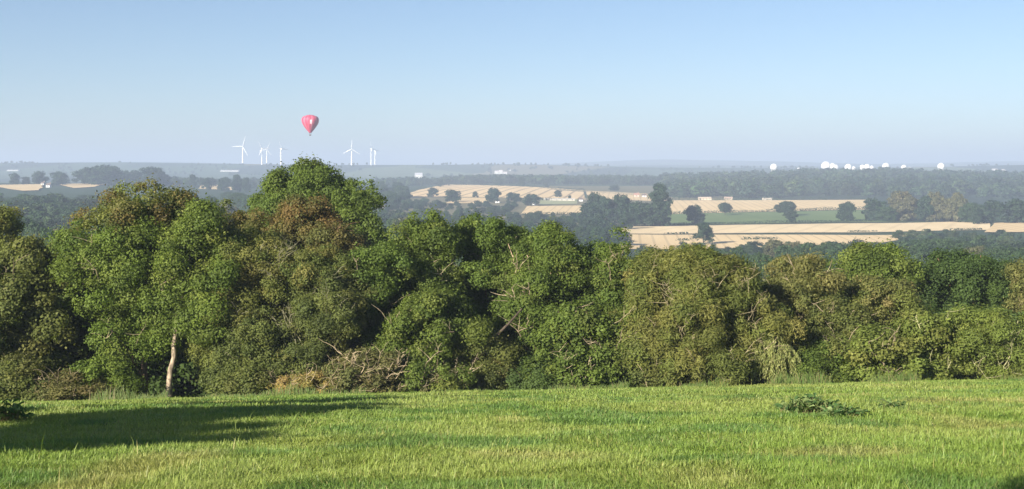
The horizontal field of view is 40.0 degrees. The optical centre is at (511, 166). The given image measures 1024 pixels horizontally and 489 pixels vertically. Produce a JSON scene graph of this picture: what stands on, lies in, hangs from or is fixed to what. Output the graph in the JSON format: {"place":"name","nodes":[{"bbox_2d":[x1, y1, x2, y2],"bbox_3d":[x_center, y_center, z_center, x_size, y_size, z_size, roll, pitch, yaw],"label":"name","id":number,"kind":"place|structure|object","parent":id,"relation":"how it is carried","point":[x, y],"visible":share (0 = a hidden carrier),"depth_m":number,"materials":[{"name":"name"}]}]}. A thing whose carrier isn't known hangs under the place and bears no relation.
{"place":"outdoors","nodes":[
{"label":"outdoors","id":0,"kind":"place"},
{"bbox_2d":[0,184,42,190],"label":"stubble field","id":1,"kind":"structure","parent":0,"point":[24,187],"depth_m":1687.44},
{"bbox_2d":[302,115,318,135],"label":"hot air balloon","id":2,"kind":"object","parent":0,"point":[310,123],"visible":1,"depth_m":1195.15,"materials":[{"name":"fabric"}]},
{"bbox_2d":[447,198,487,202],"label":"stubble field","id":3,"kind":"structure","parent":0,"point":[467,200],"depth_m":1552.54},
{"bbox_2d":[444,189,461,201],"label":"tree","id":4,"kind":"object","parent":3,"relation":"on","point":[452,195],"visible":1,"depth_m":1514.26,"materials":[{"name":"green plant"}]},
{"bbox_2d":[411,185,585,199],"bbox_3d":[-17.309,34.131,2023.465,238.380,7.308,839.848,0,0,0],"label":"stubble field","id":5,"kind":"structure","parent":0,"point":[481,191],"depth_m":1885.58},
{"bbox_2d":[0,159,1023,483],"bbox_3d":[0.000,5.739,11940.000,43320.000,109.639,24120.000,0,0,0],"label":"ground","id":6,"kind":"structure","parent":0,"point":[438,171],"depth_m":4013.48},
{"bbox_2d":[0,201,25,250],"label":"autumn tree","id":7,"kind":"object","parent":6,"relation":"on","point":[10,224],"visible":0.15,"depth_m":87.67,"materials":[{"name":"green plant"}]},
{"bbox_2d":[0,258,26,358],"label":"ivy clad tree","id":8,"kind":"object","parent":6,"relation":"on","point":[2,336],"visible":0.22,"depth_m":73.64,"materials":[{"name":"green plant"}]},
{"bbox_2d":[0,398,34,422],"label":"nettle weed","id":9,"kind":"object","parent":6,"relation":"on","point":[14,410],"visible":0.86,"depth_m":30.17,"materials":[{"name":"green plant"}]},
{"bbox_2d":[18,220,38,237],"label":"hazy tree","id":10,"kind":"object","parent":6,"relation":"on","point":[28,226],"visible":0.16,"depth_m":442.14,"materials":[{"name":"green plant"}]},
{"bbox_2d":[0,340,65,400],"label":"bramble bush","id":11,"kind":"object","parent":6,"relation":"on","point":[16,373],"visible":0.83,"depth_m":72.37,"materials":[{"name":"green plant"}]},
{"bbox_2d":[31,171,49,183],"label":"ridge tree","id":12,"kind":"object","parent":6,"relation":"on","point":[39,177],"visible":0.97,"depth_m":1888.24,"materials":[{"name":"green plant"}]},
{"bbox_2d":[0,230,101,369],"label":"ivy clad tree","id":13,"kind":"object","parent":6,"relation":"on","point":[43,328],"visible":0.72,"depth_m":74.57,"materials":[{"name":"green plant"}]},
{"bbox_2d":[50,171,70,184],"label":"ridge tree","id":14,"kind":"object","parent":6,"relation":"on","point":[59,178],"visible":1,"depth_m":1856.90,"materials":[{"name":"green plant"}]},
{"bbox_2d":[17,366,116,400],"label":"bramble bush","id":15,"kind":"object","parent":6,"relation":"on","point":[59,387],"visible":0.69,"depth_m":72.27,"materials":[{"name":"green plant"}]},
{"bbox_2d":[43,225,126,366],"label":"ivy clad tree","id":16,"kind":"object","parent":6,"relation":"on","point":[83,331],"visible":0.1,"depth_m":77.87,"materials":[{"name":"green plant"}]},
{"bbox_2d":[0,192,181,241],"bbox_3d":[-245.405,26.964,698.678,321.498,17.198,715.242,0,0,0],"label":"valley wood","id":17,"kind":"object","parent":6,"relation":"on","point":[47,213],"visible":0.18,"depth_m":803.49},
{"bbox_2d":[80,164,114,184],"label":"ridge tree","id":18,"kind":"object","parent":6,"relation":"on","point":[94,172],"visible":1,"depth_m":1887.15,"materials":[{"name":"green plant"}]},
{"bbox_2d":[63,351,148,400],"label":"green bush","id":19,"kind":"object","parent":6,"relation":"on","point":[117,371],"visible":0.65,"depth_m":73.54,"materials":[{"name":"green plant"}]},
{"bbox_2d":[97,165,125,184],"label":"ridge tree","id":20,"kind":"object","parent":6,"relation":"on","point":[118,174],"visible":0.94,"depth_m":1899.50,"materials":[{"name":"green plant"}]},
{"bbox_2d":[44,173,220,395],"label":"broad tree","id":21,"kind":"object","parent":6,"relation":"on","point":[120,248],"visible":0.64,"depth_m":75.13,"materials":[{"name":"green plant"}]},
{"bbox_2d":[102,310,175,397],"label":"shaded tree","id":22,"kind":"object","parent":6,"relation":"on","point":[152,366],"visible":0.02,"depth_m":90.60,"materials":[{"name":"green plant"}]},
{"bbox_2d":[135,166,166,185],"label":"ridge tree","id":23,"kind":"object","parent":6,"relation":"on","point":[148,171],"visible":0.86,"depth_m":1889.98,"materials":[{"name":"green plant"}]},
{"bbox_2d":[132,336,217,397],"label":"shaded tree","id":24,"kind":"object","parent":6,"relation":"on","point":[184,380],"visible":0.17,"depth_m":91.04,"materials":[{"name":"green plant"}]},
{"bbox_2d":[130,192,252,397],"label":"broad tree","id":25,"kind":"object","parent":6,"relation":"on","point":[196,229],"visible":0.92,"depth_m":74.09,"materials":[{"name":"green plant"}]},
{"bbox_2d":[169,176,265,187],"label":"distant wood","id":26,"kind":"object","parent":6,"relation":"on","point":[254,181],"visible":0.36,"depth_m":2009.17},
{"bbox_2d":[218,198,271,392],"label":"autumn tree","id":27,"kind":"object","parent":6,"relation":"on","point":[239,217],"visible":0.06,"depth_m":85.36,"materials":[{"name":"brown plant"}]},
{"bbox_2d":[180,220,315,371],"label":"twiggy tree","id":28,"kind":"object","parent":6,"relation":"on","point":[264,285],"visible":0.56,"depth_m":74.70,"materials":[{"name":"green plant"}]},
{"bbox_2d":[197,301,303,396],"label":"bushy tree","id":29,"kind":"object","parent":6,"relation":"on","point":[231,376],"visible":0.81,"depth_m":73.14,"materials":[{"name":"green plant"}]},
{"bbox_2d":[242,151,352,229],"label":"tall tree","id":30,"kind":"object","parent":6,"relation":"on","point":[308,178],"visible":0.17,"depth_m":102.88,"materials":[{"name":"green plant"}]},
{"bbox_2d":[264,362,334,394],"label":"straw bush","id":31,"kind":"object","parent":6,"relation":"on","point":[305,379],"visible":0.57,"depth_m":71.96,"materials":[{"name":"beige plant"}]},
{"bbox_2d":[257,190,382,366],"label":"autumn tree","id":32,"kind":"object","parent":6,"relation":"on","point":[311,221],"visible":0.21,"depth_m":83.63,"materials":[{"name":"brown plant"}]},
{"bbox_2d":[266,239,384,379],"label":"twiggy tree","id":33,"kind":"object","parent":6,"relation":"on","point":[328,305],"visible":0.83,"depth_m":74.04,"materials":[{"name":"green plant"}]},
{"bbox_2d":[328,175,391,245],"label":"tall tree","id":34,"kind":"object","parent":6,"relation":"on","point":[357,205],"visible":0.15,"depth_m":100.83,"materials":[{"name":"green plant"}]},
{"bbox_2d":[310,340,429,393],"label":"bramble bush","id":35,"kind":"object","parent":6,"relation":"on","point":[369,370],"visible":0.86,"depth_m":71.83,"materials":[{"name":"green plant"}]},
{"bbox_2d":[325,235,418,359],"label":"leafy tree","id":36,"kind":"object","parent":6,"relation":"on","point":[380,264],"visible":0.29,"depth_m":76.58,"materials":[{"name":"green plant"}]},
{"bbox_2d":[372,233,426,312],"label":"leafy tree","id":37,"kind":"object","parent":6,"relation":"on","point":[406,249],"visible":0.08,"depth_m":78.79,"materials":[{"name":"green plant"}]},
{"bbox_2d":[374,176,451,185],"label":"distant wood","id":38,"kind":"object","parent":6,"relation":"on","point":[412,181],"visible":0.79,"depth_m":2377.31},
{"bbox_2d":[383,204,470,345],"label":"leafy tree","id":39,"kind":"object","parent":6,"relation":"on","point":[441,246],"visible":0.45,"depth_m":79.69,"materials":[{"name":"green plant"}]},
{"bbox_2d":[356,284,521,392],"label":"dark bush","id":40,"kind":"object","parent":6,"relation":"on","point":[437,320],"visible":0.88,"depth_m":73.72,"materials":[{"name":"green plant"}]},
{"bbox_2d":[412,359,469,391],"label":"bramble bush","id":41,"kind":"object","parent":6,"relation":"on","point":[432,377],"visible":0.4,"depth_m":72.29,"materials":[{"name":"green plant"}]},
{"bbox_2d":[373,198,589,222],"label":"valley wood","id":42,"kind":"object","parent":6,"relation":"on","point":[504,211],"visible":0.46,"depth_m":1275.18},
{"bbox_2d":[442,325,526,390],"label":"dark bush","id":43,"kind":"object","parent":6,"relation":"on","point":[498,357],"visible":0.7,"depth_m":74.24,"materials":[{"name":"green plant"}]},
{"bbox_2d":[369,209,601,253],"bbox_3d":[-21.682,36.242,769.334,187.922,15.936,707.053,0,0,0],"label":"valley wood","id":44,"kind":"object","parent":6,"relation":"on","point":[394,214],"visible":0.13,"depth_m":1004.47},
{"bbox_2d":[448,208,525,359],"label":"leafy tree","id":45,"kind":"object","parent":6,"relation":"on","point":[489,238],"visible":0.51,"depth_m":81.73,"materials":[{"name":"green plant"}]},
{"bbox_2d":[485,187,501,202],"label":"tree","id":46,"kind":"object","parent":6,"relation":"on","point":[494,193],"visible":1,"depth_m":1493.07,"materials":[{"name":"green plant"}]},
{"bbox_2d":[1,161,1008,175],"bbox_3d":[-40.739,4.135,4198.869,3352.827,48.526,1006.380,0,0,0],"label":"distant wood","id":47,"kind":"object","parent":6,"relation":"on","point":[428,174],"visible":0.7,"depth_m":4258.67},
{"bbox_2d":[480,222,537,360],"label":"leafy tree","id":48,"kind":"object","parent":6,"relation":"on","point":[525,234],"visible":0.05,"depth_m":82.67,"materials":[{"name":"green plant"}]},
{"bbox_2d":[0,377,1023,488],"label":"meadow grass","id":49,"kind":"structure","parent":6,"relation":"on","point":[883,447],"depth_m":21.36,"materials":[{"name":"plant"}]},
{"bbox_2d":[499,352,575,390],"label":"dark bush","id":50,"kind":"object","parent":6,"relation":"on","point":[517,381],"visible":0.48,"depth_m":72.88,"materials":[{"name":"green plant"}]},
{"bbox_2d":[484,216,604,377],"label":"leafy tree","id":51,"kind":"object","parent":6,"relation":"on","point":[540,273],"visible":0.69,"depth_m":78.08,"materials":[{"name":"green plant"}]},
{"bbox_2d":[442,174,661,184],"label":"distant wood","id":52,"kind":"object","parent":6,"relation":"on","point":[604,179],"visible":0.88,"depth_m":2444.02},
{"bbox_2d":[89,368,1022,399],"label":"verge grass","id":53,"kind":"structure","parent":6,"relation":"on","point":[901,378],"depth_m":70.37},
{"bbox_2d":[519,295,637,388],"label":"dark bush","id":54,"kind":"object","parent":6,"relation":"on","point":[572,334],"visible":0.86,"depth_m":73.38,"materials":[{"name":"green plant"}]},
{"bbox_2d":[574,201,600,219],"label":"clump tree","id":55,"kind":"object","parent":6,"relation":"on","point":[587,210],"visible":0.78,"depth_m":1069.10,"materials":[{"name":"green plant"}]},
{"bbox_2d":[569,235,608,380],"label":"leafy tree","id":56,"kind":"object","parent":6,"relation":"on","point":[590,254],"depth_m":81.78,"materials":[{"name":"green plant"}]},
{"bbox_2d":[575,223,636,314],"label":"leafy tree","id":57,"kind":"object","parent":6,"relation":"on","point":[607,277],"visible":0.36,"depth_m":77.87,"materials":[{"name":"green plant"}]},
{"bbox_2d":[595,196,617,220],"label":"clump tree","id":58,"kind":"object","parent":6,"relation":"on","point":[604,205],"visible":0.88,"depth_m":1068.97,"materials":[{"name":"green plant"}]},
{"bbox_2d":[609,192,630,223],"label":"clump tree","id":59,"kind":"object","parent":6,"relation":"on","point":[620,201],"visible":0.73,"depth_m":1069.50,"materials":[{"name":"green plant"}]},
{"bbox_2d":[618,213,634,228],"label":"clump tree","id":60,"kind":"object","parent":6,"relation":"on","point":[625,217],"visible":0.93,"depth_m":981.40,"materials":[{"name":"green plant"}]},
{"bbox_2d":[596,301,658,387],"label":"dark bush","id":61,"kind":"object","parent":6,"relation":"on","point":[616,316],"visible":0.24,"depth_m":73.76,"materials":[{"name":"green plant"}]},
{"bbox_2d":[621,201,646,225],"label":"clump tree","id":62,"kind":"object","parent":6,"relation":"on","point":[635,208],"visible":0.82,"depth_m":1022.04,"materials":[{"name":"green plant"}]},
{"bbox_2d":[602,318,691,387],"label":"willow bush","id":63,"kind":"object","parent":6,"relation":"on","point":[648,379],"visible":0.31,"depth_m":72.98,"materials":[{"name":"green plant"}]},
{"bbox_2d":[638,202,663,225],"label":"tall field tree","id":64,"kind":"object","parent":6,"relation":"on","point":[649,210],"visible":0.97,"depth_m":1020.90,"materials":[{"name":"green plant"}]},
{"bbox_2d":[647,182,672,225],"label":"tall field tree","id":65,"kind":"object","parent":6,"relation":"on","point":[658,195],"visible":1,"depth_m":1022.74,"materials":[{"name":"green plant"}]},
{"bbox_2d":[603,240,811,386],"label":"willow tree","id":66,"kind":"object","parent":6,"relation":"on","point":[712,305],"visible":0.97,"depth_m":73.05,"materials":[{"name":"green plant"}]},
{"bbox_2d":[632,239,851,254],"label":"valley wood","id":67,"kind":"object","parent":6,"relation":"on","point":[751,247],"visible":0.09,"depth_m":730.67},
{"bbox_2d":[671,206,863,213],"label":"hedge","id":68,"kind":"object","parent":6,"relation":"on","point":[733,211],"visible":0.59,"depth_m":1305.85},
{"bbox_2d":[645,219,898,225],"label":"hedge","id":69,"kind":"object","parent":6,"relation":"on","point":[772,221],"visible":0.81,"depth_m":1074.35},
{"bbox_2d":[744,332,803,384],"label":"hanging bush","id":70,"kind":"object","parent":6,"relation":"on","point":[772,360],"visible":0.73,"depth_m":72.51,"materials":[{"name":"green plant"}]},
{"bbox_2d":[763,238,785,256],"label":"hazy tree","id":71,"kind":"object","parent":6,"relation":"on","point":[771,245],"visible":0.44,"depth_m":603.27,"materials":[{"name":"green plant"}]},
{"bbox_2d":[787,244,814,260],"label":"hazy tree","id":72,"kind":"object","parent":6,"relation":"on","point":[800,250],"visible":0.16,"depth_m":482.88,"materials":[{"name":"green plant"}]},
{"bbox_2d":[760,248,852,348],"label":"pale tree","id":73,"kind":"object","parent":6,"relation":"on","point":[802,279],"visible":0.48,"depth_m":78.11,"materials":[{"name":"green plant"}]},
{"bbox_2d":[773,393,846,414],"bbox_3d":[6.649,5.293,31.130,1.692,0.532,1.356,0,0,0],"label":"dock weed","id":74,"kind":"object","parent":6,"relation":"on","point":[808,403],"visible":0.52,"depth_m":30.87,"materials":[{"name":"green plant"}]},
{"bbox_2d":[775,334,861,382],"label":"green bush","id":75,"kind":"object","parent":6,"relation":"on","point":[812,365],"visible":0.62,"depth_m":73.45,"materials":[{"name":"green plant"}]},
{"bbox_2d":[781,290,883,375],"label":"olive tree","id":76,"kind":"object","parent":6,"relation":"on","point":[834,318],"visible":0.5,"depth_m":75.69,"materials":[{"name":"green plant"}]},
{"bbox_2d":[657,166,1023,198],"bbox_3d":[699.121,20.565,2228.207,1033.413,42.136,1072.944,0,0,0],"label":"hillside wood","id":77,"kind":"object","parent":6,"relation":"on","point":[946,183],"visible":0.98,"depth_m":1875.22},
{"bbox_2d":[815,402,869,418],"bbox_3d":[6.826,5.080,29.039,1.152,0.437,0.994,0,0,0],"label":"dock weed","id":78,"kind":"object","parent":6,"relation":"on","point":[842,410],"visible":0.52,"depth_m":28.89,"materials":[{"name":"green plant"}]},
{"bbox_2d":[861,197,887,220],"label":"wood edge tree","id":79,"kind":"object","parent":6,"relation":"on","point":[871,206],"visible":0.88,"depth_m":1115.08,"materials":[{"name":"green plant"}]},
{"bbox_2d":[819,237,932,301],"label":"oak tree","id":80,"kind":"object","parent":6,"relation":"on","point":[886,260],"visible":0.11,"depth_m":94.35,"materials":[{"name":"green plant"}]},
{"bbox_2d":[837,269,934,331],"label":"olive tree","id":81,"kind":"object","parent":6,"relation":"on","point":[891,298],"visible":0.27,"depth_m":78.57,"materials":[{"name":"green plant"}]},
{"bbox_2d":[831,319,941,381],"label":"yellow bush","id":82,"kind":"object","parent":6,"relation":"on","point":[877,346],"visible":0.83,"depth_m":72.88,"materials":[{"name":"green plant"}]},
{"bbox_2d":[876,206,898,220],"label":"wood edge tree","id":83,"kind":"object","parent":6,"relation":"on","point":[888,214],"visible":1,"depth_m":1102.77,"materials":[{"name":"green plant"}]},
{"bbox_2d":[877,398,905,408],"bbox_3d":[8.750,5.502,32.394,0.769,0.304,0.776,0,0,0],"label":"dock weed","id":84,"kind":"object","parent":6,"relation":"on","point":[889,404],"visible":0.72,"depth_m":32.42,"materials":[{"name":"green plant"}]},
{"bbox_2d":[886,190,918,220],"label":"wood edge tree","id":85,"kind":"object","parent":6,"relation":"on","point":[904,203],"visible":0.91,"depth_m":1111.71,"materials":[{"name":"green plant"}]},
{"bbox_2d":[906,242,935,260],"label":"hazy tree","id":86,"kind":"object","parent":6,"relation":"on","point":[923,250],"visible":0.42,"depth_m":511.01,"materials":[{"name":"green plant"}]},
{"bbox_2d":[913,194,936,221],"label":"wood edge tree","id":87,"kind":"object","parent":6,"relation":"on","point":[924,209],"visible":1,"depth_m":1101.64,"materials":[{"name":"green plant"}]},
{"bbox_2d":[889,305,977,380],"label":"yellow bush","id":88,"kind":"object","parent":6,"relation":"on","point":[929,332],"visible":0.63,"depth_m":73.87,"materials":[{"name":"green plant"}]},
{"bbox_2d":[848,233,1023,264],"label":"valley wood","id":89,"kind":"object","parent":6,"relation":"on","point":[980,240],"visible":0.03,"depth_m":637.11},
{"bbox_2d":[923,191,948,221],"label":"wood edge tree","id":90,"kind":"object","parent":6,"relation":"on","point":[938,201],"visible":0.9,"depth_m":1099.83,"materials":[{"name":"green plant"}]},
{"bbox_2d":[934,238,957,249],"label":"hazy tree","id":91,"kind":"object","parent":6,"relation":"on","point":[943,243],"visible":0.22,"depth_m":569.03,"materials":[{"name":"green plant"}]},
{"bbox_2d":[944,192,967,221],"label":"wood edge tree","id":92,"kind":"object","parent":6,"relation":"on","point":[956,201],"visible":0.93,"depth_m":1087.18,"materials":[{"name":"green plant"}]},
{"bbox_2d":[890,228,1023,245],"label":"valley wood","id":93,"kind":"object","parent":6,"relation":"on","point":[954,235],"visible":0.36,"depth_m":838.00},
{"bbox_2d":[903,245,1018,312],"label":"oak tree","id":94,"kind":"object","parent":6,"relation":"on","point":[959,278],"visible":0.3,"depth_m":94.13,"materials":[{"name":"green plant"}]},
{"bbox_2d":[930,299,1023,379],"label":"yellow bush","id":95,"kind":"object","parent":6,"relation":"on","point":[993,337],"visible":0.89,"depth_m":73.88,"materials":[{"name":"green plant"}]},
{"bbox_2d":[979,199,1010,223],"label":"wood edge tree","id":96,"kind":"object","parent":6,"relation":"on","point":[998,209],"visible":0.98,"depth_m":1061.62,"materials":[{"name":"green plant"}]},
{"bbox_2d":[1000,256,1023,315],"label":"pale tree","id":97,"kind":"object","parent":6,"relation":"on","point":[1016,278],"visible":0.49,"depth_m":91.03,"materials":[{"name":"green plant"}]},
{"bbox_2d":[1004,197,1023,222],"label":"wood edge tree","id":98,"kind":"object","parent":6,"relation":"on","point":[1015,214],"visible":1,"depth_m":1059.34,"materials":[{"name":"green plant"}]},
{"bbox_2d":[0,0,1023,164],"label":"sky","id":99,"kind":"structure","parent":0,"point":[424,82],"materials":[{"name":"blue"}]},
{"bbox_2d":[521,205,581,213],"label":"stubble field","id":100,"kind":"structure","parent":0,"point":[562,209],"depth_m":1337.29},
{"bbox_2d":[540,186,653,195],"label":"pasture field","id":101,"kind":"structure","parent":0,"point":[635,189],"depth_m":2128.28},
{"bbox_2d":[586,191,650,200],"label":"stubble field","id":102,"kind":"structure","parent":0,"point":[612,194],"depth_m":1806.55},
{"bbox_2d":[621,234,903,248],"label":"stubble field","id":103,"kind":"structure","parent":0,"point":[724,241],"depth_m":863.33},
{"bbox_2d":[692,222,714,242],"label":"tree","id":104,"kind":"object","parent":103,"relation":"on","point":[705,230],"visible":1,"depth_m":818.69,"materials":[{"name":"green plant"}]},
{"bbox_2d":[665,200,865,213],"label":"stubble field","id":105,"kind":"structure","parent":0,"point":[712,205],"depth_m":1489.85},
{"bbox_2d":[667,210,897,224],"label":"pasture field","id":106,"kind":"structure","parent":0,"point":[742,217],"depth_m":1172.96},
{"bbox_2d":[683,203,707,223],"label":"round tree","id":107,"kind":"object","parent":106,"relation":"on","point":[692,212],"visible":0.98,"depth_m":1055.82,"materials":[{"name":"green plant"}]},
{"bbox_2d":[773,201,796,212],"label":"open tree","id":108,"kind":"object","parent":106,"relation":"on","point":[784,206],"visible":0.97,"depth_m":1206.27,"materials":[{"name":"green plant"}]},
{"bbox_2d":[835,201,856,220],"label":"round tree","id":109,"kind":"object","parent":106,"relation":"on","point":[846,209],"visible":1,"depth_m":1104.51,"materials":[{"name":"green plant"}]},
{"bbox_2d":[620,221,989,233],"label":"stubble field","id":110,"kind":"structure","parent":0,"point":[831,227],"depth_m":1000.19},
{"bbox_2d":[957,202,984,222],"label":"wood edge tree","id":111,"kind":"object","parent":110,"relation":"on","point":[968,209],"visible":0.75,"depth_m":1076.36,"materials":[{"name":"green plant"}]},
{"bbox_2d":[985,222,1023,231],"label":"stubble field","id":112,"kind":"structure","parent":0,"point":[1011,227],"depth_m":990.32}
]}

